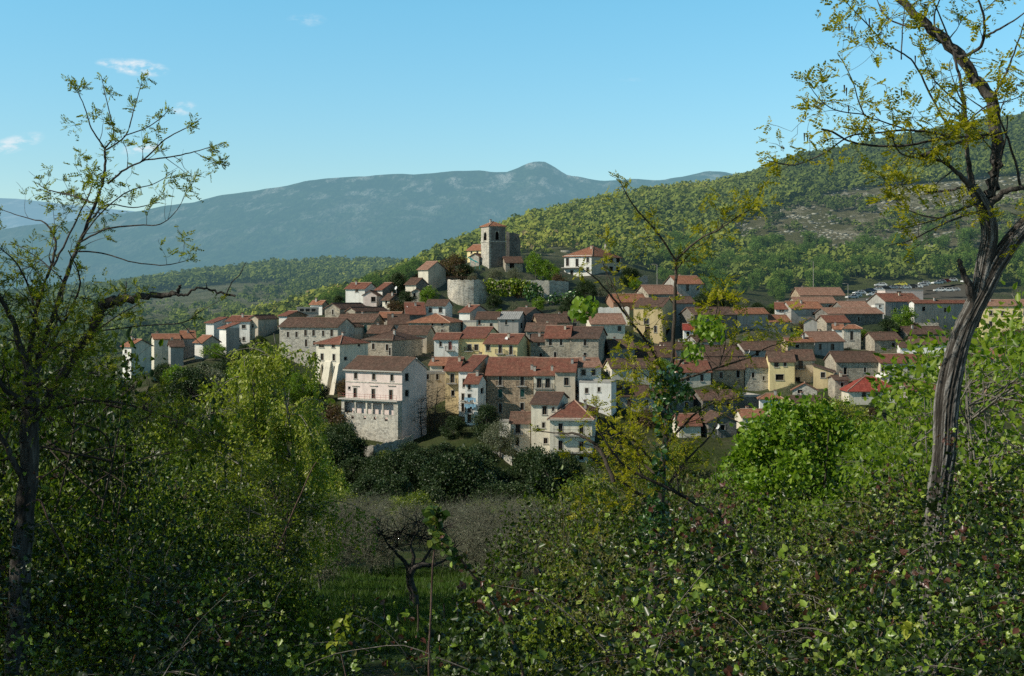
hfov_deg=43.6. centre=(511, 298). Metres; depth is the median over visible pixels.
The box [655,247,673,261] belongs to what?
broadleaf tree
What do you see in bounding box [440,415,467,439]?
leafy bush
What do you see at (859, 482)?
sapling
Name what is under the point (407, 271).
broadleaf tree
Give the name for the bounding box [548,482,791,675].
shrub
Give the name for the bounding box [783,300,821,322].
grey house
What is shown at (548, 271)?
leafy tree
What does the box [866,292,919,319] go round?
grey house
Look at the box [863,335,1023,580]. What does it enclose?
sapling
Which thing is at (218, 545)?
shrub
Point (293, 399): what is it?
garden bush
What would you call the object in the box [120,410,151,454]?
slope tree
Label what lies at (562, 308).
garden bush
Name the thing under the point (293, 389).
slope tree
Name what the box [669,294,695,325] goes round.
grey house
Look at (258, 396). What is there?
weeping tree
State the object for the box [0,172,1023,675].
ground
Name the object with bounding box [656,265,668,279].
broadleaf tree
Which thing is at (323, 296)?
broadleaf tree
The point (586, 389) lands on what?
window
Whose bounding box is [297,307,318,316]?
glazed annex
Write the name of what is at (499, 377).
window
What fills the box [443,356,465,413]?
stone house
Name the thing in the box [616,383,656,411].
stone house
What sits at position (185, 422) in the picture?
leafy tree
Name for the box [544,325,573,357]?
stone house
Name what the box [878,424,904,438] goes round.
slope tree
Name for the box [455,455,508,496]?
evergreen tree
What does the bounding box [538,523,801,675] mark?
shrub
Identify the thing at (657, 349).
grey house
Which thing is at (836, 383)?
stone house
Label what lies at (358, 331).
cream house
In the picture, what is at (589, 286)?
leafy tree
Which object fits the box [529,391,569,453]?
cream house
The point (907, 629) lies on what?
bramble shoot
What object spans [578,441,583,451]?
window
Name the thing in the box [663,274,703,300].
grey house
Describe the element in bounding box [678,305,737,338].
stone house
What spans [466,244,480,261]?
church nave
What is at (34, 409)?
locust tree
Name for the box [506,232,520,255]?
ruined wall
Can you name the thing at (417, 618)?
wooden stake
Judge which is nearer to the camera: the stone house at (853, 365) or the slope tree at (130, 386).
the slope tree at (130, 386)
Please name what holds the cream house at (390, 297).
on the ground at (856, 282)
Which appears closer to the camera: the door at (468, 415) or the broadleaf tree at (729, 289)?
the door at (468, 415)
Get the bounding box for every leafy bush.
[306,486,346,508]
[330,487,369,506]
[374,495,420,540]
[389,489,436,539]
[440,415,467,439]
[454,263,475,279]
[468,273,478,279]
[483,268,502,279]
[492,499,545,522]
[505,266,521,279]
[519,493,565,541]
[596,279,619,296]
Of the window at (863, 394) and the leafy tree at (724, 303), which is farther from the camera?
the leafy tree at (724, 303)
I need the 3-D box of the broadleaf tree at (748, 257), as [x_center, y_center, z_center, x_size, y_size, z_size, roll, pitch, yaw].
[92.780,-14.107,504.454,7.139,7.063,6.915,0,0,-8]
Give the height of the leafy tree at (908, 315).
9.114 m
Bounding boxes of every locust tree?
[0,69,280,675]
[527,170,810,675]
[753,0,1023,675]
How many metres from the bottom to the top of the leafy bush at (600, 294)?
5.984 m
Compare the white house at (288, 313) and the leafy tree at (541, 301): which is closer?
the white house at (288, 313)
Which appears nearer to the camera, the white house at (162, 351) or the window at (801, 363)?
the window at (801, 363)
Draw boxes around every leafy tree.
[82,430,171,507]
[100,456,182,527]
[105,416,224,542]
[120,393,252,541]
[123,453,260,547]
[134,375,287,551]
[178,423,295,559]
[196,483,317,591]
[202,458,327,584]
[388,271,406,296]
[395,290,417,308]
[418,285,440,302]
[469,402,500,441]
[479,419,519,458]
[506,303,517,310]
[523,251,548,278]
[531,296,546,309]
[536,261,559,280]
[560,296,573,311]
[572,280,598,299]
[619,266,642,287]
[693,292,716,306]
[712,288,738,306]
[872,318,900,335]
[891,304,918,326]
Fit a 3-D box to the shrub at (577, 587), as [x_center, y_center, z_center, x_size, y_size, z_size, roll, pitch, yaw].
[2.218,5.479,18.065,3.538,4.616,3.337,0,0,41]
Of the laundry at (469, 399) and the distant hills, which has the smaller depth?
the laundry at (469, 399)
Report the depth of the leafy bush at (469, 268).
385.19 m
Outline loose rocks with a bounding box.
[734,174,1023,249]
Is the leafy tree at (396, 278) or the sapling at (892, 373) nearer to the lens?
the sapling at (892, 373)
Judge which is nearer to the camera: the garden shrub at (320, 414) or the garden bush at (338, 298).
the garden shrub at (320, 414)
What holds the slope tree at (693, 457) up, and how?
on the ground at (856, 282)
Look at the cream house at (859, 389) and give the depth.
263.42 m
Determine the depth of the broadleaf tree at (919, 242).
527.76 m
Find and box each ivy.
[483,277,538,297]
[522,282,580,304]
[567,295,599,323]
[637,362,695,550]
[681,313,728,366]
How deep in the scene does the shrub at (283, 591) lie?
14.11 m
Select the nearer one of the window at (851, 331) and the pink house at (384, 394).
the pink house at (384, 394)
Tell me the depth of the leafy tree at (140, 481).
45.41 m
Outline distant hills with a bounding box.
[0,198,135,229]
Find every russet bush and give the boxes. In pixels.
[320,401,355,433]
[385,301,403,310]
[439,252,468,277]
[551,272,567,281]
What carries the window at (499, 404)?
in the stone house at (509, 385)
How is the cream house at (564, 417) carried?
on the ground at (856, 282)
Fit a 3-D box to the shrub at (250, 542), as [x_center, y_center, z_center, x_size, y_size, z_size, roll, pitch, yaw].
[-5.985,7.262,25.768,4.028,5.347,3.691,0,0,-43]
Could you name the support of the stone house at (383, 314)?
on the ground at (856, 282)
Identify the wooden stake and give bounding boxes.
[417,605,418,630]
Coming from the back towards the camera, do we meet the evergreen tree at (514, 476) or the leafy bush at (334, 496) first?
the evergreen tree at (514, 476)
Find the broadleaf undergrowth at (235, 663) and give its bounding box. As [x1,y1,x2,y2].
[0,433,373,675]
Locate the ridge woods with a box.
[0,231,480,360]
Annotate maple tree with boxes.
[694,459,811,664]
[703,388,883,603]
[789,419,895,558]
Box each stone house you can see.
[278,317,355,366]
[313,332,370,394]
[323,302,366,316]
[344,306,387,313]
[361,329,424,356]
[378,310,403,324]
[403,302,425,320]
[406,313,462,331]
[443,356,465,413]
[485,356,534,419]
[524,320,557,339]
[529,332,544,356]
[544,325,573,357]
[562,312,588,326]
[568,326,607,361]
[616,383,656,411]
[635,285,678,296]
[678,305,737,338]
[690,344,744,359]
[739,357,767,390]
[789,297,835,306]
[790,381,818,394]
[813,307,883,325]
[816,315,850,330]
[823,351,878,380]
[826,372,849,400]
[831,301,870,306]
[840,324,862,349]
[897,325,946,340]
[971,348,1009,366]
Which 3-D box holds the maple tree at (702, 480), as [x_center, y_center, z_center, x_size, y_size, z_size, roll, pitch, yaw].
[8.759,9.818,46.803,5.184,8.494,5.453,0,0,37]
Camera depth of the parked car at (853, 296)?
415.43 m
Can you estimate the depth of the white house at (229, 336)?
310.52 m
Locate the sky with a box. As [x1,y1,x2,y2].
[0,0,1023,210]
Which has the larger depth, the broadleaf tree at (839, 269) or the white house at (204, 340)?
the broadleaf tree at (839, 269)
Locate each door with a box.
[448,341,451,349]
[467,414,470,422]
[645,327,649,337]
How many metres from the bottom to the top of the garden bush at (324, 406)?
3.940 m
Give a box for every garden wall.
[318,434,413,456]
[493,451,511,464]
[598,306,628,325]
[919,322,938,325]
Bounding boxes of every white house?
[120,336,153,381]
[150,331,180,368]
[192,334,221,358]
[204,317,228,338]
[217,322,240,353]
[225,313,252,344]
[277,310,308,324]
[309,298,328,314]
[344,281,376,302]
[375,282,399,303]
[424,299,453,316]
[432,331,462,356]
[457,303,487,319]
[457,352,488,416]
[463,370,487,425]
[573,355,602,400]
[579,379,615,415]
[682,321,693,341]
[756,389,782,409]
[774,300,788,315]
[831,322,843,336]
[871,303,883,318]
[875,372,896,382]
[895,340,911,352]
[907,336,948,355]
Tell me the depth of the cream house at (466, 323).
324.88 m
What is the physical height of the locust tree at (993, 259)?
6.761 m
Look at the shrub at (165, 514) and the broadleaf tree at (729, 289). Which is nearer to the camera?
the shrub at (165, 514)
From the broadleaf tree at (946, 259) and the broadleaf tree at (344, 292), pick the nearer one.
the broadleaf tree at (344, 292)
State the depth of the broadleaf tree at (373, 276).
402.46 m
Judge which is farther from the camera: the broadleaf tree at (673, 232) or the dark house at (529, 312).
the broadleaf tree at (673, 232)
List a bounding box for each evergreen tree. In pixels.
[336,456,364,484]
[347,473,391,504]
[352,455,385,489]
[360,446,417,493]
[363,472,418,506]
[394,439,420,458]
[397,452,430,492]
[406,446,438,474]
[411,484,451,513]
[416,451,469,506]
[426,442,455,457]
[429,443,496,513]
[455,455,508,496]
[467,479,510,503]
[468,442,500,469]
[488,480,543,513]
[498,466,527,487]
[506,442,558,499]
[524,448,575,501]
[556,448,588,488]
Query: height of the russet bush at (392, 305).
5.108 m
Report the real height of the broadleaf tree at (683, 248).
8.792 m
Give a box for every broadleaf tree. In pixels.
[196,331,205,337]
[317,293,333,305]
[323,286,343,304]
[332,291,345,301]
[340,284,348,302]
[361,273,370,281]
[365,272,381,286]
[368,276,382,286]
[382,274,391,281]
[387,266,401,274]
[401,257,422,276]
[401,264,417,281]
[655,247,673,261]
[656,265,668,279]
[662,272,671,280]
[667,230,683,242]
[668,270,681,275]
[672,232,690,242]
[673,242,689,251]
[678,263,690,274]
[679,238,693,245]
[683,253,701,272]
[689,244,710,263]
[694,237,708,247]
[696,264,711,279]
[698,276,708,290]
[701,258,720,275]
[704,274,722,289]
[709,281,721,289]
[710,268,727,279]
[714,253,729,269]
[720,248,736,259]
[720,277,734,294]
[722,237,734,247]
[729,254,746,265]
[736,276,750,291]
[738,247,751,253]
[743,254,755,263]
[747,238,762,246]
[747,241,766,253]
[747,272,760,290]
[751,235,763,242]
[752,251,769,265]
[753,267,766,282]
[759,238,768,246]
[759,258,768,272]
[764,231,782,247]
[764,256,779,273]
[766,251,782,267]
[766,277,785,298]
[769,268,792,292]
[773,285,785,299]
[774,247,800,268]
[777,272,794,291]
[790,243,807,259]
[800,230,818,247]
[802,254,822,268]
[803,241,815,257]
[804,269,827,286]
[812,269,830,286]
[816,235,831,248]
[816,254,835,268]
[819,253,831,258]
[823,271,843,287]
[824,261,844,281]
[844,260,859,275]
[845,240,855,245]
[846,242,861,252]
[848,254,866,274]
[853,232,872,251]
[862,256,880,276]
[866,253,885,262]
[871,235,882,243]
[875,241,885,256]
[878,259,889,276]
[880,238,894,252]
[888,231,909,249]
[898,251,913,268]
[904,244,918,261]
[910,239,925,247]
[913,245,928,261]
[920,224,935,242]
[928,253,950,276]
[932,236,948,248]
[938,233,951,245]
[948,252,967,270]
[954,227,970,245]
[956,241,975,250]
[958,250,973,268]
[961,226,978,245]
[961,248,977,269]
[1007,258,1018,270]
[1012,251,1021,269]
[1016,245,1023,254]
[1016,266,1023,286]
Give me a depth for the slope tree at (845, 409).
221.94 m
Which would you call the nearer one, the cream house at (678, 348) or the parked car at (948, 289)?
the cream house at (678, 348)
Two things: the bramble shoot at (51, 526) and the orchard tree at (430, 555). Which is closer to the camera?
the bramble shoot at (51, 526)
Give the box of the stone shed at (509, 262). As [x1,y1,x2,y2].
[502,256,523,271]
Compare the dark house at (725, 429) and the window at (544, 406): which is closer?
the window at (544, 406)
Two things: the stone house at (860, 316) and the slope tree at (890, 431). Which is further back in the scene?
the stone house at (860, 316)
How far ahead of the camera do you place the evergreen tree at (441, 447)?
213.43 m
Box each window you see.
[320,353,323,360]
[332,353,335,360]
[352,387,356,397]
[353,372,357,379]
[371,388,375,398]
[389,374,393,381]
[389,389,392,399]
[438,307,442,312]
[450,373,454,382]
[467,393,471,402]
[474,344,478,350]
[483,231,486,240]
[485,344,490,350]
[498,344,502,353]
[498,376,502,385]
[498,389,502,397]
[498,403,501,412]
[509,263,514,268]
[515,424,520,433]
[519,376,524,385]
[519,389,524,397]
[519,402,524,410]
[536,378,541,387]
[541,422,545,428]
[542,405,546,413]
[546,378,550,387]
[548,339,552,345]
[557,440,562,450]
[558,423,562,431]
[563,377,569,385]
[575,258,578,266]
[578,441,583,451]
[579,424,583,434]
[580,369,586,375]
[584,387,588,393]
[700,373,703,381]
[720,424,725,430]
[773,362,779,367]
[775,374,783,380]
[798,361,803,368]
[820,372,825,377]
[830,343,834,350]
[843,367,847,374]
[849,330,853,340]
[861,392,866,397]
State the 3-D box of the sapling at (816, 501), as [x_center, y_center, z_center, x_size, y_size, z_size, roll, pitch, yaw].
[5.984,6.199,24.040,3.222,6.316,2.603,0,0,27]
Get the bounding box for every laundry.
[464,397,475,401]
[464,404,475,408]
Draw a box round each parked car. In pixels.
[845,294,858,298]
[852,290,865,293]
[874,282,886,286]
[894,282,906,284]
[900,285,911,288]
[931,280,942,283]
[933,288,944,291]
[943,288,954,291]
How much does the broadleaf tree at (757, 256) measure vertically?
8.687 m
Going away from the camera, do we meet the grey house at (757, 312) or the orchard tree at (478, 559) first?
the orchard tree at (478, 559)
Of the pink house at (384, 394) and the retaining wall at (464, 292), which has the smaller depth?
the pink house at (384, 394)
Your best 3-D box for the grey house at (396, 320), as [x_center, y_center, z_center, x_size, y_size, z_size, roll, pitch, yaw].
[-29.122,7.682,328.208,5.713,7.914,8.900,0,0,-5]
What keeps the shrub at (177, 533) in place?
on the ground at (856, 282)
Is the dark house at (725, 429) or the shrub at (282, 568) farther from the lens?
the dark house at (725, 429)
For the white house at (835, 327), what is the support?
on the ground at (856, 282)
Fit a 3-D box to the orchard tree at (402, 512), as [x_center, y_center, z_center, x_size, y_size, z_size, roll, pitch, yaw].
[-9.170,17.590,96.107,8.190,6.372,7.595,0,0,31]
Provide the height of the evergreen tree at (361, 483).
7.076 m
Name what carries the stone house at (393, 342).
on the ground at (856, 282)
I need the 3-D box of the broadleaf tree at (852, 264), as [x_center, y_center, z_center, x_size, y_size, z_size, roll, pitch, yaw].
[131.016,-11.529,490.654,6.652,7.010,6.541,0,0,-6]
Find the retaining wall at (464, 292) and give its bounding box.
[447,279,568,305]
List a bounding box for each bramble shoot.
[26,499,73,566]
[277,457,322,548]
[325,612,356,675]
[421,505,450,675]
[439,534,523,675]
[877,615,923,645]
[956,527,1005,567]
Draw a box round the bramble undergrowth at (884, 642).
[251,415,1023,675]
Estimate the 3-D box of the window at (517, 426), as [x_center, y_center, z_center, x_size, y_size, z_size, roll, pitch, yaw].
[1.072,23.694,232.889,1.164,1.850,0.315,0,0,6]
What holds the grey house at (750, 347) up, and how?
on the ground at (856, 282)
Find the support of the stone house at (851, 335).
on the ground at (856, 282)
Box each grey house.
[167,337,184,366]
[179,328,196,358]
[387,313,409,328]
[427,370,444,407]
[497,311,525,332]
[531,312,568,324]
[586,313,626,338]
[605,337,635,357]
[635,344,677,362]
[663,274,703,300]
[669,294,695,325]
[674,360,712,387]
[686,334,720,344]
[731,307,769,331]
[735,340,781,356]
[768,314,791,332]
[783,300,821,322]
[800,329,845,355]
[803,317,817,330]
[861,331,902,352]
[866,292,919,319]
[899,381,935,399]
[907,297,964,328]
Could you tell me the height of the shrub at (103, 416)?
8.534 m
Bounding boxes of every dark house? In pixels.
[514,305,544,326]
[655,389,694,412]
[693,388,739,417]
[699,410,737,437]
[703,357,745,389]
[736,392,760,407]
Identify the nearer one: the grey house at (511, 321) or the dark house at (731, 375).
the dark house at (731, 375)
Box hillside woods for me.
[234,111,1023,319]
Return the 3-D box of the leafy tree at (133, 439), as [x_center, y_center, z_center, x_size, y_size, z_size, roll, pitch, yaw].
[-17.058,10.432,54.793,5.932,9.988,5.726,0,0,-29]
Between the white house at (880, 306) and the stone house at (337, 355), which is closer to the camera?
the stone house at (337, 355)
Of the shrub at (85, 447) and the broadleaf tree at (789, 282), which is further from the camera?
the broadleaf tree at (789, 282)
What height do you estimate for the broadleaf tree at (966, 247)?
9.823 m
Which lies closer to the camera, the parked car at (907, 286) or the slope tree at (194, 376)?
the slope tree at (194, 376)
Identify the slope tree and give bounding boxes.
[83,377,141,416]
[120,376,135,390]
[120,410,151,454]
[126,389,158,412]
[159,365,212,413]
[161,364,191,389]
[165,403,214,454]
[180,361,231,411]
[196,361,215,373]
[213,353,240,381]
[219,393,245,426]
[222,363,251,390]
[237,343,256,359]
[266,387,295,432]
[280,372,316,400]
[295,457,340,487]
[309,381,330,402]
[314,431,357,476]
[319,419,368,470]
[323,440,363,466]
[323,475,355,495]
[548,475,622,517]
[584,440,626,480]
[584,467,617,498]
[608,458,678,502]
[610,448,647,476]
[650,441,707,479]
[820,396,874,429]
[833,401,860,427]
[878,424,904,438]
[898,423,929,447]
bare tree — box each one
[407,393,451,436]
[417,381,463,431]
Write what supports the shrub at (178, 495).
on the ground at (856, 282)
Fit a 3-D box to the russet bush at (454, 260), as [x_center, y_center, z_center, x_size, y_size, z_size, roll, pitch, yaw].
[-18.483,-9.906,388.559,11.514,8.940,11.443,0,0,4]
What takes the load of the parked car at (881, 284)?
on the car park
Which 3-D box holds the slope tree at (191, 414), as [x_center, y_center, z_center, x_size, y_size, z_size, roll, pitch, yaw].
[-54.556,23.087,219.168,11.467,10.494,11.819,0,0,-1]
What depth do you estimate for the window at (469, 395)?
243.85 m
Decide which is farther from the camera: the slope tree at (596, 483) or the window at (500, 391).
the window at (500, 391)
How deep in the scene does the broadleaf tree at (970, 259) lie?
488.08 m
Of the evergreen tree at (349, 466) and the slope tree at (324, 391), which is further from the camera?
the slope tree at (324, 391)
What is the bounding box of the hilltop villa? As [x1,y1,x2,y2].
[561,244,621,275]
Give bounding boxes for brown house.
[344,311,385,337]
[366,322,396,336]
[781,334,815,351]
[783,391,822,412]
[790,286,845,300]
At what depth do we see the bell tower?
392.87 m
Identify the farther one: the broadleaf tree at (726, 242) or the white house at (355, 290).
the broadleaf tree at (726, 242)
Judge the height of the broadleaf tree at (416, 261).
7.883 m
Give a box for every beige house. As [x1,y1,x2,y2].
[248,314,278,339]
[396,325,435,352]
[416,261,446,291]
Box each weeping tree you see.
[195,333,378,573]
[216,404,303,554]
[253,390,346,611]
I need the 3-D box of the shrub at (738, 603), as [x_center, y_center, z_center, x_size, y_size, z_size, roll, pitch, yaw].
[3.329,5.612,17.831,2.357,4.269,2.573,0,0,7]
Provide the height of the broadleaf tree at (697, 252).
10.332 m
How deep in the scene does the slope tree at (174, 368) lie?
250.82 m
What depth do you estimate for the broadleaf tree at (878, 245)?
523.05 m
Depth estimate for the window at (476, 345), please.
289.43 m
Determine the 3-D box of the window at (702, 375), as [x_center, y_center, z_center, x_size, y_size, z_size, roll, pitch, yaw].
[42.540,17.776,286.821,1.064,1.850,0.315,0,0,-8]
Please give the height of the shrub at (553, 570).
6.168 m
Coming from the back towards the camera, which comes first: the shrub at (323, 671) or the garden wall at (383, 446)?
the garden wall at (383, 446)
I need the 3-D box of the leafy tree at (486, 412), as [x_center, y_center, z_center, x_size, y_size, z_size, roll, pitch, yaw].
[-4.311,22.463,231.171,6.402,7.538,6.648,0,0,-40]
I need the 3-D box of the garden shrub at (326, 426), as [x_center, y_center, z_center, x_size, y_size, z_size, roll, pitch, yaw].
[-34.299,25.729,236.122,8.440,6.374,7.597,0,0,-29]
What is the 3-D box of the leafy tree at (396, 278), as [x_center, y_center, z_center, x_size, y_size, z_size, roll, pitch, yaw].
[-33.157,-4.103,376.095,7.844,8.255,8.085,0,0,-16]
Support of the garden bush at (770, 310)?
on the ground at (856, 282)
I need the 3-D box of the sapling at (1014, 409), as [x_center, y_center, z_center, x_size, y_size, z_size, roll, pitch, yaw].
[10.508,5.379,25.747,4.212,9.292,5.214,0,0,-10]
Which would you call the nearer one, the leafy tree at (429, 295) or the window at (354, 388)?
the window at (354, 388)
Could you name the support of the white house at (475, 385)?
on the ground at (856, 282)
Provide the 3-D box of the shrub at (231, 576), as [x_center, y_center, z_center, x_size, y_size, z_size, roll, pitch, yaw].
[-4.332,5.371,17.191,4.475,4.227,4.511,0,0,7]
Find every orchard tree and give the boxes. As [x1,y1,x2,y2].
[290,497,359,552]
[297,516,351,573]
[302,520,372,590]
[303,504,364,567]
[307,485,369,529]
[316,496,383,566]
[329,501,407,575]
[333,484,397,549]
[344,487,427,567]
[364,494,474,607]
[395,497,466,564]
[402,498,495,571]
[432,520,516,581]
[445,494,495,547]
[446,495,526,569]
[448,492,538,564]
[449,485,531,528]
[457,517,541,591]
[483,502,571,576]
[492,494,558,550]
[522,504,598,564]
[544,490,602,551]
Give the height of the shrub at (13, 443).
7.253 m
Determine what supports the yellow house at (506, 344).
on the ground at (856, 282)
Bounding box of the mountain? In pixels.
[0,161,732,289]
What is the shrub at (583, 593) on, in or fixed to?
on the ground at (856, 282)
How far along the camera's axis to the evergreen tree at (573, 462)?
203.31 m
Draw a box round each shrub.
[0,283,253,675]
[0,315,140,600]
[0,389,255,674]
[0,434,209,674]
[0,465,237,657]
[0,468,224,675]
[0,494,264,671]
[0,500,280,675]
[0,516,289,675]
[1,412,185,543]
[2,348,191,545]
[2,415,228,531]
[28,546,316,675]
[29,501,249,665]
[42,479,151,558]
[69,537,314,675]
[102,544,304,674]
[109,502,224,571]
[115,566,313,675]
[119,491,203,541]
[135,528,379,675]
[153,526,239,570]
[186,532,351,675]
[187,523,276,571]
[195,542,383,675]
[215,593,339,675]
[216,542,349,672]
[218,582,328,675]
[265,622,352,675]
[309,409,329,439]
[317,422,332,435]
[367,450,376,459]
[421,456,753,675]
[461,635,553,675]
[485,593,591,675]
[491,487,758,675]
[498,544,694,674]
[505,467,788,675]
[532,462,721,615]
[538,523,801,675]
[541,531,795,675]
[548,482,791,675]
[552,447,843,658]
[552,566,635,674]
[570,501,809,673]
[672,548,827,675]
[705,476,1023,675]
[721,513,875,670]
[727,516,1008,675]
[728,531,900,675]
[747,473,1023,674]
[757,478,991,673]
[765,458,1001,556]
[797,503,1023,675]
[825,445,1023,675]
[860,462,1023,675]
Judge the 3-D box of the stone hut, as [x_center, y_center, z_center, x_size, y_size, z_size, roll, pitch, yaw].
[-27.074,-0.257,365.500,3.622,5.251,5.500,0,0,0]
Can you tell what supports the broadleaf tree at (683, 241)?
on the ground at (856, 282)
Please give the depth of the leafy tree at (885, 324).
344.47 m
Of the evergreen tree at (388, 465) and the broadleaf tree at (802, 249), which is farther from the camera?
the broadleaf tree at (802, 249)
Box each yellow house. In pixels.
[459,324,498,360]
[482,333,529,356]
[632,297,672,343]
[765,351,795,390]
[812,363,835,388]
[977,299,1023,338]
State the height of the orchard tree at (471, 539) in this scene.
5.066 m
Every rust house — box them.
[604,292,644,309]
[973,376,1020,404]
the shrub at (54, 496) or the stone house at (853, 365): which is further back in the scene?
the stone house at (853, 365)
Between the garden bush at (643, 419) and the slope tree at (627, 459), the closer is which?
the slope tree at (627, 459)
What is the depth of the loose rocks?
613.67 m
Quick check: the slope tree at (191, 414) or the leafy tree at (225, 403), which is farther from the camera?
the slope tree at (191, 414)
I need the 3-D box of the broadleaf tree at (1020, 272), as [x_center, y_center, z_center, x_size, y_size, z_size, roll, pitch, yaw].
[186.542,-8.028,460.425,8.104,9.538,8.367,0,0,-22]
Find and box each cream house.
[353,322,364,338]
[381,286,399,308]
[404,277,428,294]
[428,356,447,370]
[463,320,477,329]
[475,311,500,330]
[508,410,530,452]
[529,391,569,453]
[532,357,558,393]
[547,399,598,461]
[553,358,578,402]
[603,357,658,386]
[657,339,689,359]
[671,413,702,437]
[734,406,769,429]
[791,349,815,382]
[839,376,900,404]
[873,353,936,378]
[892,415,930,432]
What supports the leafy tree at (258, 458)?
on the ground at (856, 282)
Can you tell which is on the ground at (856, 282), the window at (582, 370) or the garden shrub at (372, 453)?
the garden shrub at (372, 453)
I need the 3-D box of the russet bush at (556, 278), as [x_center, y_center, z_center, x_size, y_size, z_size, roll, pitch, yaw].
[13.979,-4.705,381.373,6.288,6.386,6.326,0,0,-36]
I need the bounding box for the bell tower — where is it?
[479,219,506,268]
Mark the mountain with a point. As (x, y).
(402, 216)
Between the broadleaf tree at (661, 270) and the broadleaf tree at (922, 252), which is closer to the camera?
the broadleaf tree at (661, 270)
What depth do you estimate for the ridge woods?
925.97 m
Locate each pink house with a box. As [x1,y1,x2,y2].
[338,355,428,441]
[361,290,381,306]
[877,290,922,299]
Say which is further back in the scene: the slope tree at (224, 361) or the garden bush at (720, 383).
the garden bush at (720, 383)
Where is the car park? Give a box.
[845,284,966,302]
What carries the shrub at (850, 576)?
on the ground at (856, 282)
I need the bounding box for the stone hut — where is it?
[410,288,422,301]
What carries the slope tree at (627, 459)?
on the ground at (856, 282)
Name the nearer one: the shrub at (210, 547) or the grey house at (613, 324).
the shrub at (210, 547)
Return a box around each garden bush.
[149,362,174,383]
[199,343,226,359]
[251,336,268,346]
[289,394,299,404]
[314,400,330,412]
[323,398,336,406]
[332,295,344,302]
[336,379,345,394]
[485,293,504,308]
[513,283,530,297]
[557,306,567,313]
[628,278,641,289]
[632,406,661,427]
[658,358,669,367]
[687,406,704,415]
[712,381,729,388]
[750,302,765,308]
[751,333,764,340]
[766,307,773,313]
[784,382,796,396]
[796,321,803,330]
[865,406,877,418]
[870,395,889,409]
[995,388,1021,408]
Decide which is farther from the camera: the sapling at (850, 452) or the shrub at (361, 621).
the sapling at (850, 452)
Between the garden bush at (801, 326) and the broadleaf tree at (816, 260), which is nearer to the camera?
the garden bush at (801, 326)
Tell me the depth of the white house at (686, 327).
336.12 m
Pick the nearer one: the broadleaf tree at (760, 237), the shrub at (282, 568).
the shrub at (282, 568)
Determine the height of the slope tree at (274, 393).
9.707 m
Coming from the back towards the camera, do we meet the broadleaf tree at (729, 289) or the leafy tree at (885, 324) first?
the broadleaf tree at (729, 289)
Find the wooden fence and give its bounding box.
[447,276,475,279]
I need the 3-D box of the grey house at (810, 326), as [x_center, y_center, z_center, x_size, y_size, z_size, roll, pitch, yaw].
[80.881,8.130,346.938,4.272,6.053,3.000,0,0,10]
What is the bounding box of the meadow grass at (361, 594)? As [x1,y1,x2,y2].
[297,564,540,652]
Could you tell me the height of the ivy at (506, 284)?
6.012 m
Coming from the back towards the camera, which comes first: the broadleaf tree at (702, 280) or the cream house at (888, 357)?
the broadleaf tree at (702, 280)
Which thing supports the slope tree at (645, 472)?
on the ground at (856, 282)
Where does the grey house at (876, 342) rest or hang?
on the ground at (856, 282)
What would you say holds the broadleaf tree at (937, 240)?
on the ground at (856, 282)
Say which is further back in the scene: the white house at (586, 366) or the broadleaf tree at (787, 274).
the broadleaf tree at (787, 274)
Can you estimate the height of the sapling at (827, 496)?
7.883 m
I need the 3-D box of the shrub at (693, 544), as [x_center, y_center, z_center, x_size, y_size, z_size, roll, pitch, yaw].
[3.530,6.426,22.783,3.840,5.563,4.191,0,0,-22]
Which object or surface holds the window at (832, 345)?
in the grey house at (826, 343)
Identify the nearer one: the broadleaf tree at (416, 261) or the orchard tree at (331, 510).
the orchard tree at (331, 510)
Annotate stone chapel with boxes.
[469,253,480,265]
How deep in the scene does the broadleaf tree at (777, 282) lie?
440.61 m
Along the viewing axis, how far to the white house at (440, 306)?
345.98 m
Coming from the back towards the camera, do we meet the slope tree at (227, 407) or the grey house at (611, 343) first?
the grey house at (611, 343)
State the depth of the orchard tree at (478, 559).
77.78 m
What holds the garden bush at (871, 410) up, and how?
on the ground at (856, 282)
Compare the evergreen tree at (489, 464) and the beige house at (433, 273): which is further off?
the beige house at (433, 273)
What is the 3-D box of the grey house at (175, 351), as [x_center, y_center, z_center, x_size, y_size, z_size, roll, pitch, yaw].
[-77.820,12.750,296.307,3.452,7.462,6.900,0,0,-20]
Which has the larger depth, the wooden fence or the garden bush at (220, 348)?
the wooden fence
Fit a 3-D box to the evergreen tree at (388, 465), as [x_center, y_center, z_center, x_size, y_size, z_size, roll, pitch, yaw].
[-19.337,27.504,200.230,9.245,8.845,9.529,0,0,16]
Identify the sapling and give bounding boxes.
[748,460,885,672]
[772,445,923,657]
[781,430,924,542]
[784,418,960,583]
[833,416,1010,519]
[834,406,1000,652]
[844,335,1023,576]
[859,320,1023,636]
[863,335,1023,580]
[865,372,1004,499]
[869,309,1023,515]
[879,281,1023,634]
[880,293,1023,675]
[893,292,1023,665]
[896,344,1023,501]
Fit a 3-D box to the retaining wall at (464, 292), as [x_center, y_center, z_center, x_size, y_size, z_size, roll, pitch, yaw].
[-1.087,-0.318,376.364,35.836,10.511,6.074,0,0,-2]
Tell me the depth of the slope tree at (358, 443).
222.44 m
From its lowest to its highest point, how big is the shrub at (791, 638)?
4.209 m
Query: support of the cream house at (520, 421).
on the ground at (856, 282)
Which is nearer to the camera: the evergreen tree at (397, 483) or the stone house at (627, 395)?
the evergreen tree at (397, 483)
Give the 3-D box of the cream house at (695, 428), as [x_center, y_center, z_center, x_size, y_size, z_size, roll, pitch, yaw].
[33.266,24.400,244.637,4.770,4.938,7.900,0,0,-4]

